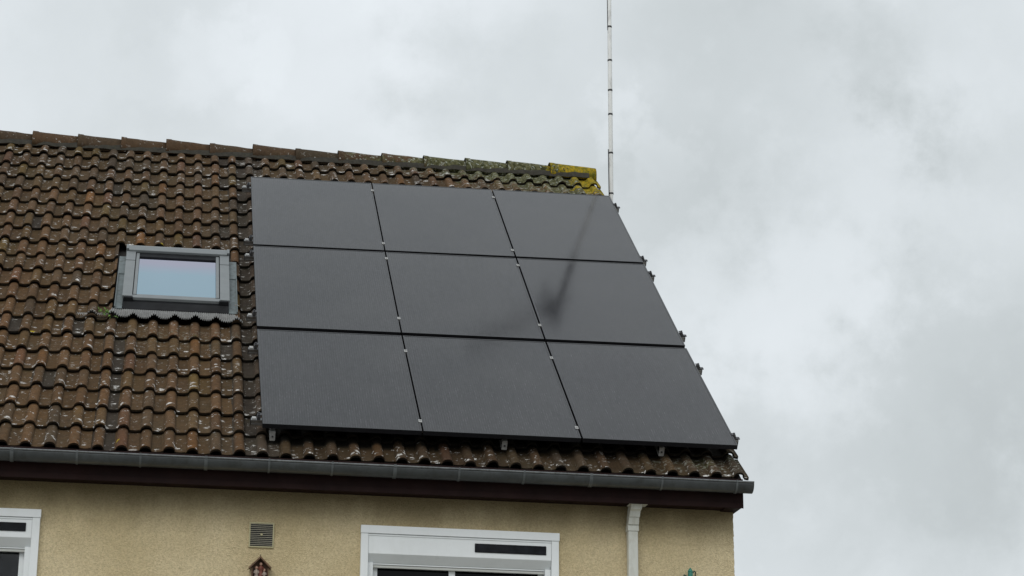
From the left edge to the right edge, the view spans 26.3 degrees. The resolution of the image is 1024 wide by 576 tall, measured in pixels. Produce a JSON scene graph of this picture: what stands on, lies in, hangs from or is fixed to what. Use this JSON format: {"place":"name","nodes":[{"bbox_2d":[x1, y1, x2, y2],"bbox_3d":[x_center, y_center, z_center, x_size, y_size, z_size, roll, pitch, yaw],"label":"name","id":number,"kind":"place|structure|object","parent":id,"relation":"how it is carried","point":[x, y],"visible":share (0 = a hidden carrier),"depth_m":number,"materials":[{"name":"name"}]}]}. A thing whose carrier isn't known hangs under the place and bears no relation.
{"place":"outdoors","nodes":[
{"label":"outdoors","id":0,"kind":"place"},
{"bbox_2d":[0,0,1023,575],"label":"sky","id":1,"kind":"structure","parent":0,"point":[825,198],"materials":[{"name":"grey"}]},
{"label":"ground","id":2,"kind":"structure","parent":0,"visible":0},
{"bbox_2d":[0,130,753,575],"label":"house","id":3,"kind":"structure","parent":2,"relation":"on","point":[132,442],"depth_m":15.68,"materials":[{"name":"tile"}]},
{"bbox_2d":[0,508,41,575],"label":"window","id":4,"kind":"structure","parent":3,"relation":"in","point":[19,528],"depth_m":14.90,"materials":[{"name":"white plastic"}]},
{"bbox_2d":[98,307,117,318],"bbox_3d":[-3.200,0.196,17.360,0.169,0.134,0.154,3,-17,-9],"label":"weed tuft","id":5,"kind":"object","parent":3,"relation":"on","point":[104,312],"visible":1,"depth_m":17.37,"materials":[{"name":"green plant"}]},
{"bbox_2d":[249,555,271,575],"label":"wall shrine","id":6,"kind":"object","parent":3,"relation":"attached to","point":[260,566],"depth_m":15.07,"materials":[{"name":"brown wood"}]},
{"bbox_2d":[269,428,274,440],"bbox_3d":[-1.708,1.043,15.615,0.038,0.109,0.168,3,-17,-9],"label":"roof bracket","id":7,"kind":"object","parent":3,"relation":"attached to","point":[271,434],"visible":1,"depth_m":15.55,"materials":[{"name":"metal"}]},
{"bbox_2d":[242,182,619,212],"bbox_3d":[-0.739,-0.848,20.636,3.587,0.099,0.084,3,-17,-9],"label":"mounting rail","id":8,"kind":"object","parent":3,"relation":"attached to","point":[246,189],"visible":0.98,"depth_m":20.36,"materials":[{"name":"metal"}]},
{"bbox_2d":[251,177,383,251],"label":"solar panel","id":9,"kind":"object","parent":8,"relation":"attached to","point":[315,214],"visible":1,"depth_m":19.73,"materials":[{"name":"black glass"}]},
{"bbox_2d":[372,183,514,257],"bbox_3d":[-0.651,-0.619,20.001,1.145,1.156,1.476,3,-17,-9],"label":"solar panel","id":10,"kind":"object","parent":8,"relation":"attached to","point":[439,220],"visible":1,"depth_m":19.92,"materials":[{"name":"black glass"}]},
{"bbox_2d":[492,190,642,263],"bbox_3d":[0.487,-0.568,20.199,1.148,1.153,1.473,3,-17,-9],"label":"solar panel","id":11,"kind":"object","parent":8,"relation":"attached to","point":[563,226],"visible":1,"depth_m":20.12,"materials":[{"name":"black glass"}]},
{"bbox_2d":[244,235,647,265],"bbox_3d":[-0.559,-0.326,19.315,3.586,0.096,0.089,3,-17,-9],"label":"mounting rail","id":12,"kind":"object","parent":3,"relation":"attached to","point":[248,241],"visible":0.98,"depth_m":19.04,"materials":[{"name":"metal"}]},
{"bbox_2d":[244,250,655,281],"bbox_3d":[-0.511,-0.189,18.966,3.586,0.094,0.087,3,-17,-9],"label":"mounting rail","id":13,"kind":"object","parent":3,"relation":"attached to","point":[248,257],"visible":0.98,"depth_m":18.69,"materials":[{"name":"metal"}]},
{"bbox_2d":[360,525,559,575],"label":"window","id":14,"kind":"structure","parent":3,"relation":"in","point":[384,550],"depth_m":15.37,"materials":[{"name":"white plastic"}]},
{"bbox_2d":[246,309,686,341],"bbox_3d":[-0.340,0.308,17.704,3.586,0.092,0.084,3,-17,-9],"label":"mounting rail","id":15,"kind":"object","parent":3,"relation":"attached to","point":[251,317],"visible":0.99,"depth_m":17.43,"materials":[{"name":"metal"}]},
{"bbox_2d":[253,246,400,334],"bbox_3d":[-1.552,0.007,18.088,1.134,1.149,1.467,3,-17,-9],"label":"solar panel","id":16,"kind":"object","parent":15,"relation":"attached to","point":[323,290],"visible":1,"depth_m":17.99,"materials":[{"name":"black glass"}]},
{"bbox_2d":[386,252,543,341],"bbox_3d":[-0.420,0.061,18.279,1.145,1.158,1.478,3,-17,-9],"label":"solar panel","id":17,"kind":"object","parent":15,"relation":"attached to","point":[459,296],"visible":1,"depth_m":18.18,"materials":[{"name":"black glass"}]},
{"bbox_2d":[517,258,684,347],"bbox_3d":[0.719,0.114,18.470,1.150,1.167,1.490,3,-17,-9],"label":"solar panel","id":18,"kind":"object","parent":15,"relation":"attached to","point":[588,302],"visible":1,"depth_m":18.37,"materials":[{"name":"black glass"}]},
{"bbox_2d":[248,342,703,374],"bbox_3d":[-0.255,0.554,17.084,3.586,0.094,0.087,3,-17,-9],"label":"mounting rail","id":19,"kind":"object","parent":3,"relation":"attached to","point":[252,350],"visible":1,"depth_m":16.81,"materials":[{"name":"metal"}]},
{"bbox_2d":[250,412,739,444],"bbox_3d":[-0.093,1.025,15.892,3.586,0.096,0.089,3,-17,-9],"label":"mounting rail","id":20,"kind":"object","parent":3,"relation":"attached to","point":[255,421],"visible":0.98,"depth_m":15.62,"materials":[{"name":"metal"}]},
{"bbox_2d":[257,329,421,434],"bbox_3d":[-1.316,0.684,16.375,1.138,1.111,1.419,3,-17,-9],"label":"solar panel","id":21,"kind":"object","parent":20,"relation":"attached to","point":[333,381],"visible":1,"depth_m":16.27,"materials":[{"name":"black glass"}]},
{"bbox_2d":[403,336,580,441],"bbox_3d":[-0.183,0.743,16.550,1.150,1.125,1.437,3,-17,-9],"label":"solar panel","id":22,"kind":"object","parent":20,"relation":"attached to","point":[488,388],"visible":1,"depth_m":16.45,"materials":[{"name":"black glass"}]},
{"bbox_2d":[546,342,737,449],"bbox_3d":[0.959,0.802,16.727,1.156,1.139,1.455,3,-17,-9],"label":"solar panel","id":23,"kind":"object","parent":20,"relation":"attached to","point":[638,395],"visible":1,"depth_m":16.62,"materials":[{"name":"black glass"}]},
{"bbox_2d":[499,439,507,449],"bbox_3d":[-0.064,1.128,15.873,0.038,0.109,0.168,3,-17,-9],"label":"roof bracket","id":24,"kind":"object","parent":3,"relation":"attached to","point":[503,443],"visible":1,"depth_m":15.81,"materials":[{"name":"metal"}]},
{"bbox_2d":[655,446,664,455],"bbox_3d":[1.081,1.186,16.052,0.038,0.109,0.168,3,-17,-9],"label":"roof bracket","id":25,"kind":"object","parent":3,"relation":"attached to","point":[660,450],"visible":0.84,"depth_m":15.99,"materials":[{"name":"metal"}]},
{"bbox_2d":[683,568,695,575],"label":"wall ornament","id":26,"kind":"object","parent":3,"relation":"attached to","point":[690,572],"depth_m":15.54,"materials":[{"name":"metal"}]},
{"bbox_2d":[607,0,613,201],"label":"antenna mast","id":27,"kind":"object","parent":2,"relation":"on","point":[610,129],"visible":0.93,"depth_m":22.58,"materials":[{"name":"metal"}]}
]}

